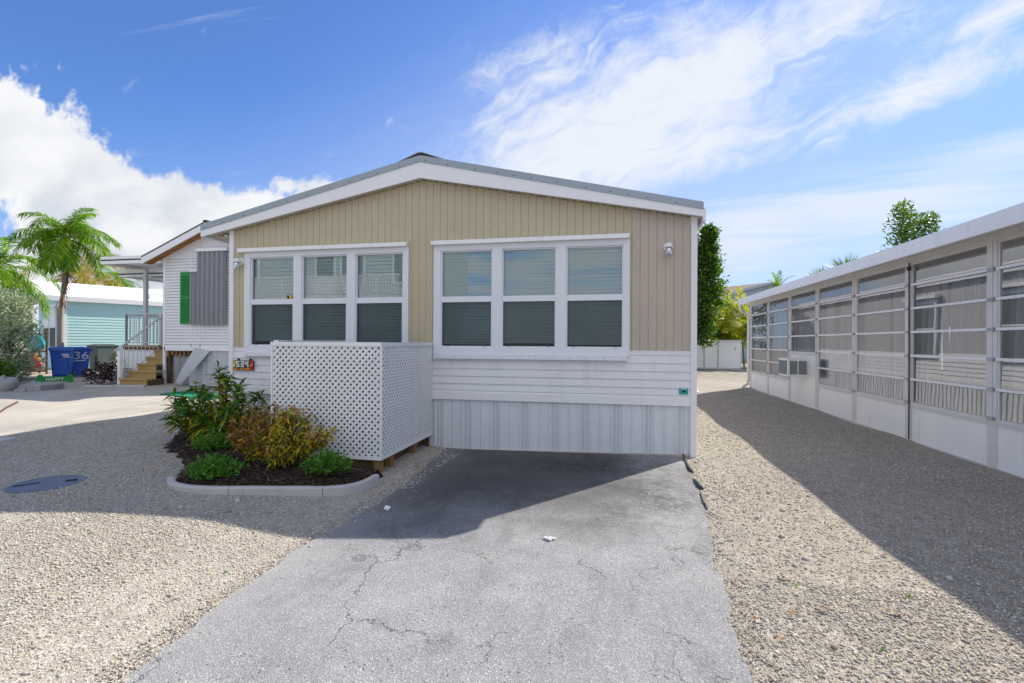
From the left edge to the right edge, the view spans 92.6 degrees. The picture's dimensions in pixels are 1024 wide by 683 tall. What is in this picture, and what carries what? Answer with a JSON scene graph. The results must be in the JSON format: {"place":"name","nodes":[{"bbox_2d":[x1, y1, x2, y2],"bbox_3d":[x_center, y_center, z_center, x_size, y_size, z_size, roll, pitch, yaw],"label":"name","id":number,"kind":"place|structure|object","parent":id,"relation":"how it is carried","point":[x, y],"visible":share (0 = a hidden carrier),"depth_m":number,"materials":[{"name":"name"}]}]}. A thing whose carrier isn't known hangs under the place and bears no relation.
{"place":"outdoors","nodes":[
{"label":"outdoors","id":0,"kind":"place"},
{"bbox_2d":[0,437,16,442],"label":"concrete block","id":1,"kind":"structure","parent":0,"point":[5,439],"depth_m":6.97,"materials":[{"name":"grey concrete"}]},
{"bbox_2d":[22,280,162,367],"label":"aqua house","id":2,"kind":"structure","parent":0,"point":[95,314],"depth_m":20.66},
{"bbox_2d":[43,309,49,347],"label":"window","id":3,"kind":"structure","parent":2,"relation":"in","point":[46,324],"depth_m":21.08,"materials":[{"name":"white glass"}]},
{"bbox_2d":[49,307,56,346],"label":"window","id":4,"kind":"structure","parent":2,"relation":"in","point":[53,318],"depth_m":20.35,"materials":[{"name":"white glass"}]},
{"bbox_2d":[57,308,58,346],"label":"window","id":5,"kind":"structure","parent":2,"relation":"in","point":[57,308],"depth_m":19.94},
{"bbox_2d":[108,351,123,366],"bbox_3d":[-12.008,0.739,14.858,0.423,0.898,0.480,0,0,-44],"label":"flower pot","id":6,"kind":"object","parent":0,"point":[110,358],"visible":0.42,"depth_m":14.79,"materials":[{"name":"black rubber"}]},
{"bbox_2d":[105,368,132,382],"bbox_3d":[-11.621,0.995,14.403,0.650,0.410,0.450,0,0,12],"label":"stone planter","id":7,"kind":"object","parent":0,"point":[126,372],"visible":0.27,"depth_m":14.25,"materials":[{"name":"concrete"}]},
{"bbox_2d":[124,448,752,682],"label":"driveway","id":8,"kind":"structure","parent":0,"point":[455,570],"depth_m":3.03,"materials":[{"name":"grey asphalt"}]},
{"bbox_2d":[543,536,555,540],"bbox_3d":[0.294,1.546,3.831,0.105,0.037,0.056,0,0,12],"label":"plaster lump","id":9,"kind":"object","parent":8,"relation":"on","point":[549,538],"visible":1,"depth_m":3.83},
{"bbox_2d":[693,478,703,489],"bbox_3d":[1.988,1.522,5.243,0.051,0.057,0.364,0,0,8],"label":"rubber strip","id":10,"kind":"object","parent":8,"relation":"on","point":[698,484],"visible":0.98,"depth_m":5.15,"materials":[{"name":"black rubber"}]},
{"bbox_2d":[699,491,707,510],"bbox_3d":[1.847,1.530,4.722,0.039,0.036,0.603,0,0,14],"label":"rubber strip","id":11,"kind":"object","parent":8,"relation":"on","point":[705,504],"visible":0.99,"depth_m":4.60,"materials":[{"name":"rubber"}]},
{"bbox_2d":[0,341,1023,682],"bbox_3d":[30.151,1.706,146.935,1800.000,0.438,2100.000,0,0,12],"label":"ground","id":12,"kind":"structure","parent":0,"point":[720,387],"depth_m":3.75,"materials":[{"name":"beige gravel"}]},
{"bbox_2d":[0,374,19,391],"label":"boulder","id":13,"kind":"object","parent":12,"relation":"on","point":[9,383],"visible":0.66,"depth_m":11.62,"materials":[{"name":"grey stone"}]},
{"bbox_2d":[0,355,21,382],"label":"green bush","id":14,"kind":"object","parent":12,"relation":"on","point":[4,367],"visible":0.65,"depth_m":13.31,"materials":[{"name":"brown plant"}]},
{"bbox_2d":[16,384,25,388],"bbox_3d":[-11.813,1.156,11.800,0.228,0.255,0.287,0,0,-40],"label":"boulder","id":15,"kind":"object","parent":12,"relation":"on","point":[21,386],"visible":0.43,"depth_m":11.75,"materials":[{"name":"grey stone"}]},
{"bbox_2d":[18,388,27,391],"bbox_3d":[-11.547,1.186,11.538,0.190,0.165,0.152,0,0,12],"label":"boulder","id":16,"kind":"object","parent":12,"relation":"on","point":[22,390],"visible":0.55,"depth_m":11.50,"materials":[{"name":"grey stone"}]},
{"bbox_2d":[0,287,49,380],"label":"silvery bush","id":17,"kind":"object","parent":12,"relation":"on","point":[14,329],"visible":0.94,"depth_m":14.24,"materials":[{"name":"green plant"}]},
{"bbox_2d":[0,229,65,323],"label":"palm tree","id":18,"kind":"object","parent":12,"relation":"on","point":[10,278],"visible":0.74,"depth_m":17.17,"materials":[{"name":"green plant"}]},
{"bbox_2d":[23,331,47,373],"bbox_3d":[-16.654,0.403,17.033,1.068,1.530,0.534,0,0,36],"label":"kayak rack","id":19,"kind":"object","parent":12,"relation":"on","point":[46,363],"visible":0.38,"depth_m":16.91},
{"bbox_2d":[23,352,42,370],"bbox_3d":[-16.725,0.705,17.009,2.700,0.654,0.360,0,0,36],"label":"kayak","id":20,"kind":"object","parent":19,"relation":"on","point":[40,365],"visible":0.21,"depth_m":16.38,"materials":[{"name":"plastic"}]},
{"bbox_2d":[23,333,45,350],"bbox_3d":[-16.663,0.028,17.048,2.697,0.627,0.360,0,0,36],"label":"kayak","id":21,"kind":"object","parent":19,"relation":"on","point":[43,345],"visible":0.4,"depth_m":16.45,"materials":[{"name":"teal plastic"}]},
{"bbox_2d":[25,382,64,390],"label":"stone slab","id":22,"kind":"structure","parent":12,"relation":"on","point":[42,386],"depth_m":11.81,"materials":[{"name":"grey stone"}]},
{"bbox_2d":[4,475,87,493],"bbox_3d":[-4.732,1.458,4.980,0.620,0.044,0.620,0,0,12],"label":"manhole cover","id":23,"kind":"object","parent":12,"relation":"on","point":[43,484],"visible":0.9,"depth_m":4.95,"materials":[{"name":"grey metal"}]},
{"bbox_2d":[36,374,73,381],"bbox_3d":[-12.977,1.058,13.889,0.817,0.249,0.042,0,0,-25],"label":"bone sign","id":24,"kind":"object","parent":12,"relation":"on","point":[67,378],"visible":0.96,"depth_m":13.88,"materials":[{"name":"green paint"}]},
{"bbox_2d":[48,347,75,376],"bbox_3d":[-14.505,0.673,15.787,0.582,1.005,0.728,0,0,-33],"label":"wheeled bin","id":25,"kind":"object","parent":12,"relation":"on","point":[62,360],"visible":0.94,"depth_m":15.54,"materials":[{"name":"blue plastic"}]},
{"bbox_2d":[3,207,122,346],"bbox_3d":[-14.439,-1.578,15.831,3.033,5.586,2.870,0,0,-28],"label":"palm tree","id":26,"kind":"object","parent":12,"relation":"on","point":[59,253],"visible":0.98,"depth_m":15.51,"materials":[{"name":"green plant"}]},
{"bbox_2d":[8,240,140,304],"bbox_3d":[-24.262,-2.078,27.382,5.798,6.998,5.702,0,0,28],"label":"palm tree","id":27,"kind":"object","parent":12,"relation":"on","point":[79,277],"visible":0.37,"depth_m":27.07,"materials":[{"name":"green plant"}]},
{"bbox_2d":[73,347,93,375],"bbox_3d":[-14.689,0.677,16.554,0.627,0.996,0.774,0,0,45],"label":"wheeled bin","id":28,"kind":"object","parent":12,"relation":"on","point":[81,358],"visible":0.54,"depth_m":16.43,"materials":[{"name":"blue plastic"}]},
{"bbox_2d":[81,361,116,384],"bbox_3d":[-11.412,0.884,13.639,1.045,0.679,0.682,0,0,12],"label":"purple plant","id":29,"kind":"object","parent":12,"relation":"on","point":[104,372],"visible":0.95,"depth_m":13.56,"materials":[{"name":"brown plant"}]},
{"bbox_2d":[87,344,119,370],"bbox_3d":[-15.772,0.632,18.884,0.694,1.080,0.820,0,0,23],"label":"wheeled bin","id":30,"kind":"object","parent":12,"relation":"on","point":[101,353],"visible":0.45,"depth_m":18.60,"materials":[{"name":"plastic"}]},
{"bbox_2d":[0,381,228,435],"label":"concrete drive","id":31,"kind":"structure","parent":12,"relation":"on","point":[32,409],"depth_m":10.16,"materials":[{"name":"beige concrete"}]},
{"bbox_2d":[0,401,17,412],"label":"rusty rod","id":32,"kind":"object","parent":31,"relation":"on","point":[6,407],"visible":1,"depth_m":9.35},
{"bbox_2d":[83,385,113,386],"bbox_3d":[-10.760,1.177,12.757,0.737,0.070,0.100,0,0,-7],"label":"border stone","id":33,"kind":"object","parent":31,"relation":"on","point":[98,385],"visible":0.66,"depth_m":12.71,"materials":[{"name":"concrete"}]},
{"bbox_2d":[114,385,145,387],"bbox_3d":[-10.043,1.181,12.867,0.693,0.070,0.100,0,0,-11],"label":"border stone","id":34,"kind":"object","parent":31,"relation":"on","point":[140,386],"visible":0.9,"depth_m":12.83,"materials":[{"name":"concrete"}]},
{"bbox_2d":[160,391,221,398],"bbox_3d":[-7.878,1.338,12.256,1.350,0.112,0.850,0,0,12],"label":"turf mat","id":35,"kind":"object","parent":31,"relation":"on","point":[180,393],"visible":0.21,"depth_m":12.11,"materials":[{"name":"green plastic"}]},
{"bbox_2d":[92,263,150,288],"bbox_3d":[-25.833,-1.821,31.830,3.675,6.491,3.589,0,0,12],"label":"palm tree","id":36,"kind":"object","parent":12,"relation":"on","point":[125,282],"visible":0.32,"depth_m":31.37,"materials":[{"name":"green plant"}]},
{"bbox_2d":[101,255,173,380],"bbox_3d":[-10.761,-0.697,17.931,3.200,3.790,6.400,0,0,12],"label":"raised porch","id":37,"kind":"object","parent":12,"relation":"on","point":[144,272],"visible":0.23,"depth_m":15.03,"materials":[{"name":"beige paint"}]},
{"bbox_2d":[113,314,172,385],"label":"porch stairs","id":38,"kind":"structure","parent":37,"relation":"attached to","point":[150,371],"depth_m":13.73,"materials":[{"name":"beige paint"}]},
{"bbox_2d":[173,428,181,435],"bbox_3d":[-5.234,1.448,7.721,0.138,0.135,0.519,0,0,-13],"label":"concrete edging","id":39,"kind":"object","parent":12,"relation":"on","point":[175,432],"visible":0.26,"depth_m":7.50,"materials":[{"name":"grey concrete"}]},
{"bbox_2d":[141,220,228,385],"bbox_3d":[-7.418,-1.021,18.047,4.200,4.570,9.630,0,0,12],"label":"white park home","id":40,"kind":"object","parent":12,"relation":"on","point":[195,304],"visible":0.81,"depth_m":13.71,"materials":[{"name":"plastic"}]},
{"bbox_2d":[166,476,229,494],"bbox_3d":[-3.146,1.461,4.809,0.885,0.140,0.201,0,0,22],"label":"concrete edging","id":41,"kind":"object","parent":12,"relation":"on","point":[172,484],"visible":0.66,"depth_m":4.70,"materials":[{"name":"grey concrete"}]},
{"bbox_2d":[161,431,382,485],"bbox_3d":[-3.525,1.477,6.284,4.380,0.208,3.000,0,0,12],"label":"mulch bed","id":42,"kind":"object","parent":12,"relation":"on","point":[215,481],"visible":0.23,"depth_m":5.21,"materials":[{"name":"brown wood"}]},
{"bbox_2d":[186,428,235,451],"bbox_3d":[-3.837,1.282,6.311,0.654,0.283,0.567,0,0,12],"label":"shrub","id":43,"kind":"object","parent":42,"relation":"on","point":[212,441],"visible":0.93,"depth_m":6.23,"materials":[{"name":"green plant"}]},
{"bbox_2d":[181,453,249,479],"bbox_3d":[-3.072,1.294,5.085,0.688,0.285,0.542,0,0,12],"label":"shrub","id":44,"kind":"object","parent":42,"relation":"on","point":[213,467],"visible":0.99,"depth_m":5.01,"materials":[{"name":"green plant"}]},
{"bbox_2d":[155,360,302,442],"bbox_3d":[-4.014,0.895,6.856,2.078,1.265,1.017,0,0,4],"label":"croton shrub","id":45,"kind":"object","parent":42,"relation":"on","point":[198,421],"visible":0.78,"depth_m":6.81,"materials":[{"name":"green plant"}]},
{"bbox_2d":[224,402,336,469],"bbox_3d":[-2.651,1.081,5.553,1.325,0.763,0.628,0,0,12],"label":"red croton shrub","id":46,"kind":"object","parent":42,"relation":"on","point":[276,446],"visible":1,"depth_m":5.50,"materials":[{"name":"brown plant"}]},
{"bbox_2d":[297,447,356,474],"bbox_3d":[-1.962,1.283,5.256,0.616,0.297,0.516,0,0,12],"label":"shrub","id":47,"kind":"object","parent":42,"relation":"on","point":[329,464],"visible":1,"depth_m":5.18,"materials":[{"name":"green plant"}]},
{"bbox_2d":[228,486,322,496],"bbox_3d":[-2.299,1.489,4.775,0.857,0.176,0.101,0,0,-10],"label":"concrete edging","id":48,"kind":"object","parent":12,"relation":"on","point":[310,491],"visible":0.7,"depth_m":4.74,"materials":[{"name":"grey concrete"}]},
{"bbox_2d":[323,474,378,496],"bbox_3d":[-1.648,1.523,5.104,0.173,0.155,0.696,0,0,35],"label":"concrete edging","id":49,"kind":"object","parent":12,"relation":"on","point":[371,481],"visible":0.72,"depth_m":4.99,"materials":[{"name":"grey concrete"}]},
{"bbox_2d":[270,340,432,472],"bbox_3d":[-2.069,0.792,6.641,1.477,1.610,1.662,0,0,12],"label":"lattice enclosure","id":50,"kind":"object","parent":12,"relation":"on","point":[289,355],"visible":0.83,"depth_m":5.87,"materials":[{"name":"white plastic"}]},
{"bbox_2d":[304,348,407,449],"bbox_3d":[-2.066,0.773,6.810,1.180,1.370,1.045,0,0,12],"label":"heat pump","id":51,"kind":"object","parent":12,"relation":"on","point":[344,417],"visible":0.12,"depth_m":6.32,"materials":[{"name":"metal"}]},
{"bbox_2d":[200,152,705,457],"bbox_3d":[0.591,-0.568,16.206,7.805,4.408,18.454,0,0,12],"label":"mobile home","id":52,"kind":"object","parent":12,"relation":"on","point":[543,313],"visible":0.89,"depth_m":7.12,"materials":[{"name":"beige"}]},
{"bbox_2d":[233,258,243,269],"bbox_3d":[-4.438,-1.262,7.919,0.124,0.205,0.147,0,0,12],"label":"wall lamp","id":53,"kind":"object","parent":52,"relation":"attached to","point":[238,262],"visible":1,"depth_m":7.88,"materials":[{"name":"white metal"}]},
{"bbox_2d":[233,358,253,369],"bbox_3d":[-4.354,0.371,7.939,0.380,0.190,0.048,0,0,12],"label":"number plate","id":54,"kind":"object","parent":52,"relation":"attached to","point":[238,364],"visible":1,"depth_m":7.92,"materials":[{"name":"multicoloured ceramic"}]},
{"bbox_2d":[237,242,408,356],"bbox_3d":[-2.986,-0.608,7.730,2.928,1.805,0.270,0,0,12],"label":"window","id":55,"kind":"structure","parent":52,"relation":"in","point":[361,294],"depth_m":7.73,"materials":[{"name":"glass"}]},
{"bbox_2d":[431,233,629,360],"bbox_3d":[0.225,-0.593,7.071,2.870,1.805,0.270,0,0,12],"label":"window","id":56,"kind":"structure","parent":52,"relation":"in","point":[561,297],"depth_m":7.05,"materials":[{"name":"glass"}]},
{"bbox_2d":[663,242,672,256],"bbox_3d":[2.106,-1.242,6.576,0.124,0.205,0.147,0,0,12],"label":"wall lamp","id":57,"kind":"object","parent":52,"relation":"attached to","point":[668,247],"visible":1,"depth_m":6.53,"materials":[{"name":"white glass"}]},
{"bbox_2d":[679,388,687,393],"bbox_3d":[2.309,0.673,6.581,0.115,0.078,0.015,0,0,12],"label":"utility sign","id":58,"kind":"object","parent":52,"relation":"attached to","point":[683,391],"visible":1,"depth_m":6.58,"materials":[{"name":"teal plastic"}]},
{"bbox_2d":[683,454,693,472],"bbox_3d":[2.201,1.526,6.169,0.052,0.056,0.883,0,0,13],"label":"rubber strip","id":59,"kind":"object","parent":12,"relation":"on","point":[690,469],"visible":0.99,"depth_m":5.93,"materials":[{"name":"black rubber"}]},
{"bbox_2d":[697,221,730,348],"bbox_3d":[8.789,-2.369,26.156,5.399,7.921,2.768,0,0,17],"label":"leafy tree","id":60,"kind":"object","parent":12,"relation":"on","point":[708,288],"visible":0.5,"depth_m":25.40,"materials":[{"name":"green plant"}]},
{"bbox_2d":[697,340,742,369],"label":"fence","id":61,"kind":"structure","parent":12,"relation":"on","point":[725,354],"depth_m":28.05,"materials":[{"name":"white metal"}]},
{"bbox_2d":[706,303,749,348],"bbox_3d":[12.482,-0.348,30.097,4.687,3.895,4.702,0,0,12],"label":"areca palm","id":62,"kind":"object","parent":12,"relation":"on","point":[723,322],"visible":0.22,"depth_m":29.65,"materials":[{"name":"green plant"}]},
{"bbox_2d":[710,289,746,344],"bbox_3d":[13.516,-0.726,29.741,6.313,4.659,6.275,0,0,12],"label":"areca palm","id":63,"kind":"object","parent":12,"relation":"on","point":[733,324],"visible":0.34,"depth_m":28.93,"materials":[{"name":"green plant"}]},
{"bbox_2d":[714,286,749,366],"bbox_3d":[14.772,-0.860,30.167,6.230,4.939,5.435,0,0,12],"label":"areca palm","id":64,"kind":"object","parent":12,"relation":"on","point":[742,315],"visible":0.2,"depth_m":29.68,"materials":[{"name":"green plant"}]},
{"bbox_2d":[761,270,795,291],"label":"palm tree","id":65,"kind":"object","parent":12,"relation":"on","point":[777,283],"visible":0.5,"depth_m":32.98,"materials":[{"name":"green plant"}]},
{"bbox_2d":[804,266,827,276],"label":"fan palm","id":66,"kind":"object","parent":12,"relation":"on","point":[819,270],"visible":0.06,"depth_m":28.42,"materials":[{"name":"green plant"}]},
{"bbox_2d":[828,251,859,266],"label":"fan palm","id":67,"kind":"object","parent":12,"relation":"on","point":[846,260],"visible":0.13,"depth_m":25.28,"materials":[{"name":"green plant"}]},
{"bbox_2d":[737,202,1023,478],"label":"glazed porch","id":68,"kind":"object","parent":12,"relation":"on","point":[865,336],"visible":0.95,"depth_m":7.59,"materials":[{"name":"white metal"}]},
{"bbox_2d":[751,301,767,375],"bbox_3d":[7.804,-0.100,15.421,0.072,2.290,1.860,0,0,12],"label":"louvre window","id":69,"kind":"structure","parent":68,"relation":"in","point":[752,371],"depth_m":15.92,"materials":[{"name":"white metal"}]},
{"bbox_2d":[768,295,789,380],"bbox_3d":[7.435,-0.104,13.619,0.072,2.290,1.780,0,0,12],"label":"louvre window","id":70,"kind":"structure","parent":68,"relation":"in","point":[770,375],"depth_m":14.02,"materials":[{"name":"white metal"}]},
{"bbox_2d":[779,358,807,376],"bbox_3d":[6.896,0.627,11.975,0.500,0.440,0.664,0,0,12],"label":"air conditioner","id":71,"kind":"object","parent":68,"relation":"attached to","point":[793,367],"visible":1,"depth_m":11.68,"materials":[{"name":"white metal"}]},
{"bbox_2d":[790,287,816,355],"bbox_3d":[7.079,-0.457,11.880,0.072,1.590,1.730,0,0,12],"label":"louvre window","id":72,"kind":"structure","parent":68,"relation":"in","point":[792,352],"depth_m":12.14,"materials":[{"name":"white metal"}]},
{"bbox_2d":[817,278,854,394],"bbox_3d":[6.726,-0.111,10.166,0.072,2.290,1.730,0,0,12],"label":"louvre window","id":73,"kind":"structure","parent":68,"relation":"in","point":[847,391],"depth_m":10.42,"materials":[{"name":"white metal"}]},
{"bbox_2d":[855,262,908,405],"bbox_3d":[6.374,-0.115,8.451,0.072,2.290,1.730,0,0,12],"label":"louvre window","id":74,"kind":"structure","parent":68,"relation":"in","point":[900,402],"depth_m":8.55,"materials":[{"name":"white metal"}]},
{"bbox_2d":[910,240,994,423],"bbox_3d":[6.024,-0.118,6.747,0.072,2.290,1.710,0,0,12],"label":"louvre window","id":75,"kind":"structure","parent":68,"relation":"in","point":[943,411],"depth_m":6.72,"materials":[{"name":"white metal"}]},
{"bbox_2d":[995,229,1023,431],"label":"louvre window","id":76,"kind":"structure","parent":68,"relation":"in","point":[1015,426],"depth_m":5.85,"materials":[{"name":"white metal"}]},
{"bbox_2d":[875,197,946,251],"bbox_3d":[15.794,-2.086,19.324,2.624,7.371,1.950,0,0,12],"label":"tree","id":77,"kind":"object","parent":12,"relation":"on","point":[904,234],"visible":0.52,"depth_m":19.20,"materials":[{"name":"green plant"}]},
{"bbox_2d":[0,0,1023,344],"label":"sky","id":78,"kind":"structure","parent":0,"point":[797,126],"materials":[{"name":"blue"}]},
{"bbox_2d":[698,282,781,360],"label":"blue grey house","id":79,"kind":"structure","parent":0,"point":[750,289],"depth_m":41.81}
]}

